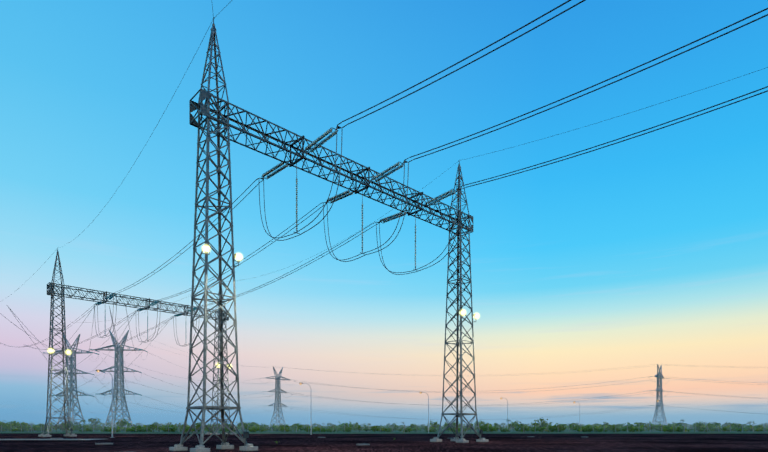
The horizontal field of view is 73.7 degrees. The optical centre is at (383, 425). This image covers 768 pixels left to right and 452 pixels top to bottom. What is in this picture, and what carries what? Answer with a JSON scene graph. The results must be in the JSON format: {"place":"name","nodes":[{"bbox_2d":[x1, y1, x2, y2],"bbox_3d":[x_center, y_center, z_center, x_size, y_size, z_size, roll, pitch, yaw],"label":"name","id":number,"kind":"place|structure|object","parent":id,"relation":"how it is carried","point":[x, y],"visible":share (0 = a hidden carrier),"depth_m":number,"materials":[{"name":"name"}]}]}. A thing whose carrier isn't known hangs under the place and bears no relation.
{"place":"outdoors","nodes":[
{"label":"outdoors","id":0,"kind":"place"},
{"bbox_2d":[0,433,767,451],"bbox_3d":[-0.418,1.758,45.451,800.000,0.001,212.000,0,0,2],"label":"gravel yard","id":1,"kind":"structure","parent":0,"point":[506,443],"depth_m":50.53,"materials":[{"name":"black gravel"}]},
{"bbox_2d":[0,439,101,439],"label":"access road concrete","id":2,"kind":"object","parent":1,"relation":"on","point":[50,439],"visible":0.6,"depth_m":61.60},
{"bbox_2d":[42,248,72,434],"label":"gantry tower","id":3,"kind":"structure","parent":1,"relation":"on","point":[52,314],"depth_m":81.98,"materials":[{"name":"metal"}]},
{"bbox_2d":[47,282,228,321],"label":"gantry beam","id":4,"kind":"structure","parent":3,"relation":"attached to","point":[50,291],"depth_m":89.20,"materials":[{"name":"metal"}]},
{"bbox_2d":[94,292,199,345],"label":"insulator strings","id":5,"kind":"object","parent":4,"relation":"attached to","point":[138,310],"visible":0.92,"depth_m":90.08,"materials":[{"name":"teal glass"}]},
{"bbox_2d":[96,370,112,436],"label":"street lamp","id":6,"kind":"object","parent":1,"relation":"on","point":[112,401],"visible":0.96,"depth_m":76.65,"materials":[{"name":"metal"}]},
{"bbox_2d":[49,245,657,402],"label":"floodlights","id":7,"kind":"object","parent":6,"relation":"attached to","point":[206,248],"visible":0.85,"depth_m":52.61,"materials":[{"name":"white glass"}]},
{"bbox_2d":[175,20,251,446],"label":"gantry tower","id":8,"kind":"structure","parent":1,"relation":"on","point":[204,407],"depth_m":35.69,"materials":[{"name":"metal"}]},
{"bbox_2d":[189,88,472,235],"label":"gantry beam","id":9,"kind":"structure","parent":8,"relation":"attached to","point":[204,95],"depth_m":41.92,"materials":[{"name":"metal"}]},
{"bbox_2d":[255,122,465,274],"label":"insulator strings","id":10,"kind":"object","parent":9,"relation":"attached to","point":[336,197],"visible":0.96,"depth_m":43.76,"materials":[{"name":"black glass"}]},
{"bbox_2d":[4,0,767,351],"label":"phase conductors","id":11,"kind":"object","parent":10,"relation":"attached to","point":[494,126],"visible":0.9,"depth_m":33.02,"materials":[{"name":"grey metal"}]},
{"bbox_2d":[209,291,232,432],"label":"gantry tower","id":12,"kind":"structure","parent":1,"relation":"on","point":[218,369],"depth_m":101.16,"materials":[{"name":"metal"}]},
{"bbox_2d":[38,432,487,451],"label":"concrete footings","id":13,"kind":"object","parent":1,"relation":"on","point":[248,447],"visible":0.88,"depth_m":37.73,"materials":[{"name":"grey concrete"}]},
{"bbox_2d":[50,436,586,445],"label":"concrete pads","id":14,"kind":"object","parent":1,"relation":"on","point":[318,437],"visible":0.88,"depth_m":47.06,"materials":[{"name":"grey concrete"}]},
{"bbox_2d":[434,160,482,438],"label":"gantry tower","id":15,"kind":"structure","parent":1,"relation":"on","point":[460,309],"depth_m":54.87,"materials":[{"name":"metal"}]},
{"bbox_2d":[0,426,767,433],"bbox_3d":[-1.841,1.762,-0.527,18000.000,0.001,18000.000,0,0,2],"label":"grass field","id":16,"kind":"structure","parent":0,"point":[423,431],"depth_m":132.33,"materials":[{"name":"green plant"}]},
{"bbox_2d":[53,334,89,425],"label":"transmission tower","id":17,"kind":"structure","parent":16,"relation":"on","point":[71,380],"depth_m":268.78,"materials":[{"name":"metal"}]},
{"bbox_2d":[94,330,142,427],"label":"transmission tower","id":18,"kind":"structure","parent":16,"relation":"on","point":[115,371],"depth_m":258.01,"materials":[{"name":"metal"}]},
{"bbox_2d":[266,367,289,426],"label":"pylon","id":19,"kind":"object","parent":16,"relation":"on","point":[278,388],"visible":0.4,"depth_m":418.61,"materials":[{"name":"metal"}]},
{"bbox_2d":[43,349,668,411],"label":"pylon insulators","id":20,"kind":"object","parent":19,"relation":"attached to","point":[262,392],"visible":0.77,"depth_m":269.63,"materials":[{"name":"teal glass"}]},
{"bbox_2d":[0,306,760,419],"bbox_3d":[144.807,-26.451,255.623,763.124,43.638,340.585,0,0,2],"label":"transmission line wires","id":21,"kind":"object","parent":19,"relation":"attached to","point":[321,370],"visible":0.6,"depth_m":385.59,"materials":[{"name":"grey metal"}]},
{"bbox_2d":[0,417,767,431],"bbox_3d":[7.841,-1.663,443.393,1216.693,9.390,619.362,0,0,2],"label":"trees","id":22,"kind":"object","parent":16,"relation":"on","point":[255,427],"visible":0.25,"depth_m":156.38,"materials":[{"name":"green plant"}]},
{"bbox_2d":[1,424,767,432],"bbox_3d":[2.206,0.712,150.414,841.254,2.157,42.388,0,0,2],"label":"bushes","id":23,"kind":"object","parent":16,"relation":"on","point":[320,427],"visible":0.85,"depth_m":133.18,"materials":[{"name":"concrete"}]},
{"bbox_2d":[419,392,428,432],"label":"street lamp","id":24,"kind":"object","parent":16,"relation":"on","point":[428,411],"visible":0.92,"depth_m":127.07,"materials":[{"name":"metal"}]},
{"bbox_2d":[652,364,667,424],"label":"pylon","id":25,"kind":"object","parent":16,"relation":"on","point":[657,375],"visible":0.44,"depth_m":403.99,"materials":[{"name":"metal"}]},
{"bbox_2d":[0,400,767,429],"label":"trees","id":26,"kind":"object","parent":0,"point":[384,417],"visible":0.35,"depth_m":227.34,"materials":[{"name":"green plant"}]},
{"bbox_2d":[0,0,767,425],"label":"sky","id":27,"kind":"structure","parent":0,"point":[649,249],"materials":[{"name":"blue"}]},
{"bbox_2d":[8,6,767,322],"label":"earth wires","id":28,"kind":"object","parent":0,"point":[392,209],"visible":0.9,"depth_m":47.57,"materials":[{"name":"grey metal"}]},
{"bbox_2d":[20,399,766,427],"bbox_3d":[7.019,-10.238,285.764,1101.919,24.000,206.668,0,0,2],"label":"haze","id":29,"kind":"object","parent":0,"point":[444,424],"visible":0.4,"depth_m":382.47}
]}

